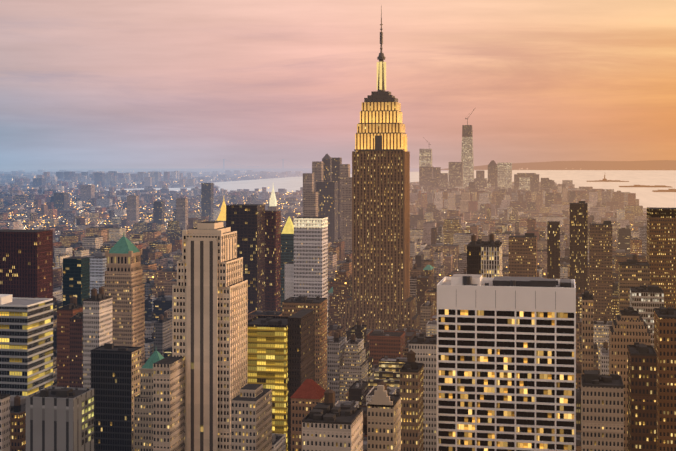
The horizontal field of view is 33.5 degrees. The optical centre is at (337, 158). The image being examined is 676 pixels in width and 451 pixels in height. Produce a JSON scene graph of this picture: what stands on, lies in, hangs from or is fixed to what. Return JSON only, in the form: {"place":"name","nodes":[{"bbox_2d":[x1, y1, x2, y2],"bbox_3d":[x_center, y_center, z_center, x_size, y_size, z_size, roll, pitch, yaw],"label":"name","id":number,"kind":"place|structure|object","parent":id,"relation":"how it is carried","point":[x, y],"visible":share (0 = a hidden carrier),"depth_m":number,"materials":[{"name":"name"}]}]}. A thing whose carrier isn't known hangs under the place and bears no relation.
{"place":"outdoors","nodes":[
{"label":"outdoors","id":0,"kind":"place"},
{"bbox_2d":[0,229,52,297],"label":"high-rise building","id":1,"kind":"structure","parent":0,"point":[26,263],"depth_m":1079.56,"materials":[{"name":"black"}]},
{"bbox_2d":[0,168,448,188],"bbox_3d":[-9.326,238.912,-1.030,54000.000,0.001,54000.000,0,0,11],"label":"shoreline","id":2,"kind":"structure","parent":0,"point":[278,170],"depth_m":22333.44,"materials":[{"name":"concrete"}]},
{"bbox_2d":[0,394,9,450],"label":"stone block","id":3,"kind":"structure","parent":2,"relation":"on","point":[4,422],"depth_m":542.52,"materials":[{"name":"grey stone"}]},
{"bbox_2d":[0,294,52,397],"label":"glass office","id":4,"kind":"structure","parent":2,"relation":"on","point":[26,346],"depth_m":647.61,"materials":[{"name":"black"}]},
{"bbox_2d":[26,387,93,450],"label":"office building","id":5,"kind":"structure","parent":2,"relation":"on","point":[59,418],"depth_m":535.62,"materials":[{"name":"grey"}]},
{"bbox_2d":[57,296,82,386],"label":"brick midrise","id":6,"kind":"structure","parent":2,"relation":"on","point":[65,313],"depth_m":876.25,"materials":[{"name":"brown brick"}]},
{"bbox_2d":[63,257,89,304],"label":"high-rise building","id":7,"kind":"structure","parent":2,"relation":"on","point":[76,276],"depth_m":1175.39,"materials":[{"name":"black"}]},
{"bbox_2d":[70,312,82,387],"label":"brick midrise","id":8,"kind":"structure","parent":2,"relation":"on","point":[76,350],"depth_m":841.87,"materials":[{"name":"brown brick"}]},
{"bbox_2d":[83,286,111,387],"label":"pale tower","id":9,"kind":"structure","parent":2,"relation":"on","point":[97,320],"depth_m":808.43,"materials":[{"name":"grey concrete"}]},
{"bbox_2d":[90,257,106,297],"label":"pale slab","id":10,"kind":"structure","parent":2,"relation":"on","point":[98,267],"depth_m":1329.38,"materials":[{"name":"grey"}]},
{"bbox_2d":[91,343,140,450],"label":"dark slab tower","id":11,"kind":"structure","parent":2,"relation":"on","point":[115,377],"depth_m":677.28,"materials":[{"name":"black glass"}]},
{"bbox_2d":[102,232,144,365],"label":"green pyramid tower","id":12,"kind":"structure","parent":2,"relation":"on","point":[124,287],"depth_m":1007.30,"materials":[{"name":"grey stone"}]},
{"bbox_2d":[134,349,163,450],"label":"green pyramid tower","id":13,"kind":"structure","parent":2,"relation":"on","point":[143,420],"depth_m":629.25,"materials":[{"name":"grey stone"}]},
{"bbox_2d":[0,170,302,189],"bbox_3d":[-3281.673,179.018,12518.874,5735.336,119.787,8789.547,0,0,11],"label":"distant cityscape","id":14,"kind":"object","parent":2,"relation":"on","point":[22,179],"visible":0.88,"depth_m":10296.51,"materials":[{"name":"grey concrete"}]},
{"bbox_2d":[33,154,351,249],"bbox_3d":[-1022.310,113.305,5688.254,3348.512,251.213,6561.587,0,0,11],"label":"distant high-rise buildings","id":15,"kind":"structure","parent":2,"relation":"on","point":[327,186],"depth_m":2766.30,"materials":[{"name":"grey concrete"}]},
{"bbox_2d":[172,221,247,450],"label":"skyscraper","id":16,"kind":"structure","parent":2,"relation":"on","point":[210,316],"depth_m":582.38,"materials":[{"name":"beige stone"}]},
{"bbox_2d":[153,354,271,450],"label":"buildings","id":17,"kind":"structure","parent":2,"relation":"on","point":[251,417],"depth_m":564.80,"materials":[{"name":"grey stone"}]},
{"bbox_2d":[226,204,264,312],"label":"skyscraper","id":18,"kind":"structure","parent":2,"relation":"on","point":[246,222],"depth_m":1293.53,"materials":[{"name":"black"}]},
{"bbox_2d":[265,210,280,310],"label":"skyscraper","id":19,"kind":"structure","parent":2,"relation":"on","point":[272,260],"depth_m":1339.57,"materials":[{"name":"black"}]},
{"bbox_2d":[248,309,314,450],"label":"office building","id":20,"kind":"structure","parent":2,"relation":"on","point":[281,357],"depth_m":720.74,"materials":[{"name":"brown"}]},
{"bbox_2d":[281,216,293,310],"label":"spired tower","id":21,"kind":"structure","parent":2,"relation":"on","point":[287,244],"depth_m":1386.97,"materials":[{"name":"grey"}]},
{"bbox_2d":[285,262,293,299],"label":"slim white tower","id":22,"kind":"structure","parent":2,"relation":"on","point":[289,279],"depth_m":1030.84,"materials":[{"name":"grey"}]},
{"bbox_2d":[290,379,324,450],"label":"high-rise building","id":23,"kind":"structure","parent":2,"relation":"on","point":[307,397],"depth_m":531.39,"materials":[{"name":"beige stone"}]},
{"bbox_2d":[294,217,327,335],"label":"high-rise building","id":24,"kind":"structure","parent":2,"relation":"on","point":[310,256],"depth_m":1022.76,"materials":[{"name":"grey"}]},
{"bbox_2d":[10,279,617,450],"bbox_3d":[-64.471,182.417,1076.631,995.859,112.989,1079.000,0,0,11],"label":"city","id":25,"kind":"object","parent":2,"relation":"on","point":[362,361],"visible":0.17,"depth_m":1026.25,"materials":[{"name":"brown concrete"}]},
{"bbox_2d":[0,181,646,326],"bbox_3d":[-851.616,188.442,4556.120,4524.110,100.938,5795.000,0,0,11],"label":"city","id":26,"kind":"object","parent":2,"relation":"on","point":[440,240],"visible":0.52,"depth_m":3491.24,"materials":[{"name":"brown concrete"}]},
{"bbox_2d":[302,389,362,450],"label":"stone block","id":27,"kind":"structure","parent":2,"relation":"on","point":[327,425],"depth_m":437.97,"materials":[{"name":"grey stone"}]},
{"bbox_2d":[341,5,419,330],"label":"skyscraper","id":28,"kind":"structure","parent":2,"relation":"on","point":[380,299],"depth_m":1451.46,"materials":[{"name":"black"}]},
{"bbox_2d":[400,350,422,450],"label":"high-rise building","id":29,"kind":"structure","parent":2,"relation":"on","point":[411,381],"depth_m":521.08,"materials":[{"name":"brown"}]},
{"bbox_2d":[409,334,436,450],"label":"white block","id":30,"kind":"structure","parent":2,"relation":"on","point":[423,347],"depth_m":639.45,"materials":[{"name":"grey concrete"}]},
{"bbox_2d":[467,234,483,274],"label":"building","id":31,"kind":"structure","parent":2,"relation":"on","point":[473,256],"depth_m":893.49,"materials":[{"name":"black"}]},
{"bbox_2d":[481,233,501,277],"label":"high-rise building","id":32,"kind":"structure","parent":2,"relation":"on","point":[491,258],"depth_m":891.17,"materials":[{"name":"beige stone"}]},
{"bbox_2d":[419,110,572,197],"bbox_3d":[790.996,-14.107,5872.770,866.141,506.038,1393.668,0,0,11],"label":"distant skyscrapers","id":33,"kind":"structure","parent":2,"relation":"on","point":[461,173],"depth_m":5856.75,"materials":[{"name":"grey glass"}]},
{"bbox_2d":[509,233,536,276],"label":"brown tower","id":34,"kind":"structure","parent":2,"relation":"on","point":[522,256],"depth_m":1231.36,"materials":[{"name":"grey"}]},
{"bbox_2d":[547,221,559,278],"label":"dark tower","id":35,"kind":"structure","parent":2,"relation":"on","point":[553,249],"depth_m":1372.13,"materials":[{"name":"black"}]},
{"bbox_2d":[570,201,587,292],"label":"dark tower","id":36,"kind":"structure","parent":2,"relation":"on","point":[579,242],"depth_m":1463.82,"materials":[{"name":"black"}]},
{"bbox_2d":[582,291,592,373],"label":"high-rise building","id":37,"kind":"structure","parent":2,"relation":"on","point":[587,330],"depth_m":622.12,"materials":[{"name":"grey"}]},
{"bbox_2d":[589,221,611,320],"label":"hazy tower","id":38,"kind":"structure","parent":2,"relation":"on","point":[600,262],"depth_m":1263.75,"materials":[{"name":"brown"}]},
{"bbox_2d":[581,370,623,450],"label":"tan block","id":39,"kind":"structure","parent":2,"relation":"on","point":[602,412],"depth_m":465.03,"materials":[{"name":"grey stone"}]},
{"bbox_2d":[609,307,650,450],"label":"high-rise building","id":40,"kind":"structure","parent":2,"relation":"on","point":[628,327],"depth_m":599.33,"materials":[{"name":"brown"}]},
{"bbox_2d":[618,254,649,314],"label":"building","id":41,"kind":"structure","parent":2,"relation":"on","point":[633,272],"depth_m":967.13,"materials":[{"name":"brown"}]},
{"bbox_2d":[628,342,656,450],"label":"dark block","id":42,"kind":"structure","parent":2,"relation":"on","point":[642,396],"depth_m":500.35,"materials":[{"name":"brown"}]},
{"bbox_2d":[630,285,663,346],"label":"high-rise building","id":43,"kind":"structure","parent":2,"relation":"on","point":[645,301],"depth_m":770.73,"materials":[{"name":"grey"}]},
{"bbox_2d":[647,207,675,308],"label":"high-rise building","id":44,"kind":"structure","parent":2,"relation":"on","point":[661,241],"depth_m":1057.58,"materials":[{"name":"grey"}]},
{"bbox_2d":[654,306,675,450],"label":"tower","id":45,"kind":"structure","parent":2,"relation":"on","point":[665,334],"depth_m":536.88,"materials":[{"name":"brown"}]},
{"bbox_2d":[205,159,301,170],"bbox_3d":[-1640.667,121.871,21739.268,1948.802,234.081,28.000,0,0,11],"label":"suspension bridge","id":46,"kind":"structure","parent":0,"point":[264,165],"depth_m":21644.65,"materials":[{"name":"metal"}]},
{"bbox_2d":[282,296,326,390],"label":"brown brick tower","id":47,"kind":"structure","parent":0,"point":[294,305],"depth_m":923.50,"materials":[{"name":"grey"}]},
{"bbox_2d":[8,168,631,283],"bbox_3d":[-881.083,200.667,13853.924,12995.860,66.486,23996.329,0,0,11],"label":"city light dots","id":48,"kind":"object","parent":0,"point":[165,205],"visible":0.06,"depth_m":5076.12,"materials":[{"name":"yellow"}]},
{"bbox_2d":[0,0,675,168],"label":"sky","id":49,"kind":"structure","parent":0,"point":[85,84],"materials":[{"name":"pink"}]},
{"bbox_2d":[367,381,400,450],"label":"high-rise building","id":50,"kind":"structure","parent":0,"point":[383,420],"depth_m":473.14,"materials":[{"name":"grey stone"}]},
{"bbox_2d":[107,170,675,207],"bbox_3d":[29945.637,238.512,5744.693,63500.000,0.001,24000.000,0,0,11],"label":"water","id":51,"kind":"structure","parent":0,"point":[647,196],"depth_m":11150.54,"materials":[{"name":"grey liquid"}]},
{"bbox_2d":[437,274,575,450],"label":"office building","id":52,"kind":"structure","parent":0,"point":[506,363],"depth_m":532.62,"materials":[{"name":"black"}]},
{"bbox_2d":[441,160,675,191],"bbox_3d":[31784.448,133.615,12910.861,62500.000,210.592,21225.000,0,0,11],"label":"shore hills","id":53,"kind":"structure","parent":0,"point":[619,165],"depth_m":23258.23,"materials":[{"name":"grey"}]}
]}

